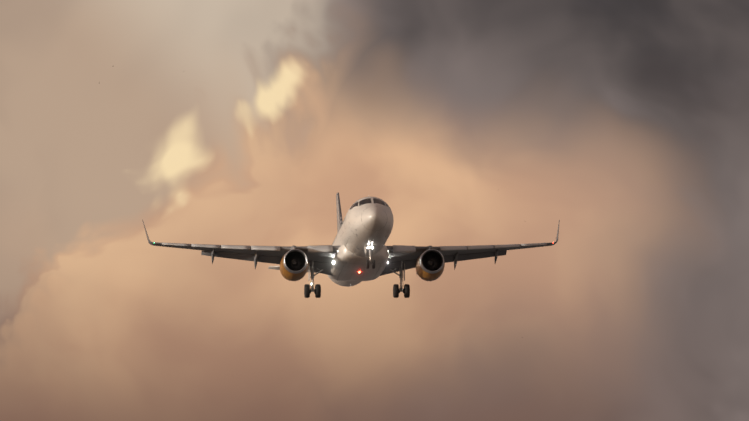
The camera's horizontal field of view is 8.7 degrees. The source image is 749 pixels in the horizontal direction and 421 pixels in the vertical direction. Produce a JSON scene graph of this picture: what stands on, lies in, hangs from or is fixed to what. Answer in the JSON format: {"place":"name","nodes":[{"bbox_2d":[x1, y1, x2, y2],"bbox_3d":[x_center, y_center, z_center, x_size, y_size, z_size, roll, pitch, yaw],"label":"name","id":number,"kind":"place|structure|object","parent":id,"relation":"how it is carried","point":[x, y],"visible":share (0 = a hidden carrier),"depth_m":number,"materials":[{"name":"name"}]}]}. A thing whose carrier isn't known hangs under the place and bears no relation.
{"place":"outdoors","nodes":[
{"label":"outdoors","id":0,"kind":"place"},
{"bbox_2d":[328,196,393,286],"bbox_3d":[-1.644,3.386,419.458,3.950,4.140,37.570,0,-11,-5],"label":"fuselage","id":1,"kind":"object","parent":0,"point":[374,217],"visible":0.58,"depth_m":403.84,"materials":[{"name":"white metal"}]},
{"bbox_2d":[142,219,339,262],"bbox_3d":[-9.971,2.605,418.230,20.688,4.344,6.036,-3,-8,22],"label":"wing","id":2,"kind":"structure","parent":1,"relation":"attached to","point":[318,257],"depth_m":416.31,"materials":[{"name":"grey metal"}]},
{"bbox_2d":[211,250,257,268],"bbox_3d":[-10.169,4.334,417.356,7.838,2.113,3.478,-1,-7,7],"label":"flap track fairings","id":3,"kind":"object","parent":2,"relation":"on","point":[255,258],"visible":0.6,"depth_m":417.90,"materials":[{"name":"grey metal"}]},
{"bbox_2d":[162,242,332,252],"bbox_3d":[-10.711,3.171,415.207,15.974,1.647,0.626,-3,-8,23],"label":"slats","id":4,"kind":"object","parent":2,"relation":"attached to","point":[322,249],"visible":1,"depth_m":414.67,"materials":[{"name":"grey metal"}]},
{"bbox_2d":[201,250,332,275],"bbox_3d":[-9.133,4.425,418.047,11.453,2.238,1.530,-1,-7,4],"label":"wing flaps","id":5,"kind":"object","parent":2,"relation":"attached to","point":[325,267],"visible":0.71,"depth_m":418.02,"materials":[{"name":"grey metal"}]},
{"bbox_2d":[280,246,307,280],"bbox_3d":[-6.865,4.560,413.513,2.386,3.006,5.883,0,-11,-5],"label":"engine","id":6,"kind":"object","parent":2,"relation":"on","point":[294,264],"visible":1,"depth_m":411.56,"materials":[{"name":"orange"}]},
{"bbox_2d":[304,261,322,297],"bbox_3d":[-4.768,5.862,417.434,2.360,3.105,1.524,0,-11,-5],"label":"gear","id":7,"kind":"object","parent":2,"relation":"attached to","point":[308,290],"visible":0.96,"depth_m":417.23,"materials":[{"name":"rubber"}]},
{"bbox_2d":[268,266,316,272],"bbox_3d":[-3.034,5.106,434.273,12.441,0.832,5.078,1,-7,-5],"label":"horizontal stabilizer","id":8,"kind":"object","parent":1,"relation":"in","point":[274,267],"visible":0.08,"depth_m":435.04},
{"bbox_2d":[336,192,342,231],"bbox_3d":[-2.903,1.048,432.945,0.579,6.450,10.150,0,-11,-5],"label":"vertical stabilizer","id":9,"kind":"object","parent":1,"relation":"attached to","point":[339,217],"visible":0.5,"depth_m":434.76},
{"bbox_2d":[330,245,387,280],"bbox_3d":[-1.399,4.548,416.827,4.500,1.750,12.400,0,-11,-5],"label":"belly fairing","id":10,"kind":"object","parent":1,"relation":"in","point":[355,265],"visible":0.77,"depth_m":413.33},
{"bbox_2d":[332,198,390,244],"bbox_3d":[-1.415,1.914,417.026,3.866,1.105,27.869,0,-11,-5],"label":"windows","id":11,"kind":"structure","parent":1,"relation":"attached to","point":[368,200],"depth_m":404.15,"materials":[{"name":"black glass"}]},
{"bbox_2d":[332,207,391,286],"bbox_3d":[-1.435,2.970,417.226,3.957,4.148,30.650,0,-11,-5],"label":"panel lines","id":12,"kind":"object","parent":1,"relation":"attached to","point":[358,238],"visible":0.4,"depth_m":404.88,"materials":[{"name":"grey metal"}]},
{"bbox_2d":[364,244,374,268],"bbox_3d":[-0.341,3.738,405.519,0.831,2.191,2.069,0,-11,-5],"label":"nose landing gear","id":13,"kind":"object","parent":1,"relation":"attached to","point":[369,248],"visible":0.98,"depth_m":405.31,"materials":[{"name":"rubber"}]},
{"bbox_2d":[386,220,559,262],"bbox_3d":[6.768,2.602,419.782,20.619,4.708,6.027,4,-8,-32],"label":"wing","id":14,"kind":"structure","parent":1,"relation":"attached to","point":[395,257],"depth_m":417.47,"materials":[{"name":"grey metal"}]},
{"bbox_2d":[390,261,409,297],"bbox_3d":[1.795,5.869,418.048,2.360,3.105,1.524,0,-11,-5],"label":"gear","id":15,"kind":"object","parent":14,"relation":"on","point":[397,289],"visible":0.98,"depth_m":417.97,"materials":[{"name":"rubber"}]},
{"bbox_2d":[416,246,444,280],"bbox_3d":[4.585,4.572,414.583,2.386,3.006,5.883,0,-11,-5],"label":"engine","id":16,"kind":"object","parent":14,"relation":"on","point":[430,264],"visible":1,"depth_m":412.64,"materials":[{"name":"orange"}]},
{"bbox_2d":[380,250,506,275],"bbox_3d":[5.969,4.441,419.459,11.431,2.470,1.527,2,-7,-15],"label":"wing flaps","id":17,"kind":"object","parent":14,"relation":"attached to","point":[410,264],"visible":0.69,"depth_m":419.22,"materials":[{"name":"grey metal"}]},
{"bbox_2d":[416,250,497,272],"bbox_3d":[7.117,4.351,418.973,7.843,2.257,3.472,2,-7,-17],"label":"flap track fairings","id":18,"kind":"object","parent":14,"relation":"on","point":[456,257],"visible":0.75,"depth_m":419.54,"materials":[{"name":"grey metal"}]},
{"bbox_2d":[393,243,546,252],"bbox_3d":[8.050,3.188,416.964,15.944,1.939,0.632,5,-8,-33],"label":"slats","id":19,"kind":"object","parent":14,"relation":"on","point":[403,249],"visible":1,"depth_m":416.27,"materials":[{"name":"grey metal"}]},
{"bbox_2d":[0,0,748,420],"label":"sky","id":20,"kind":"structure","parent":0,"point":[624,124],"materials":[{"name":"beige"}]}
]}

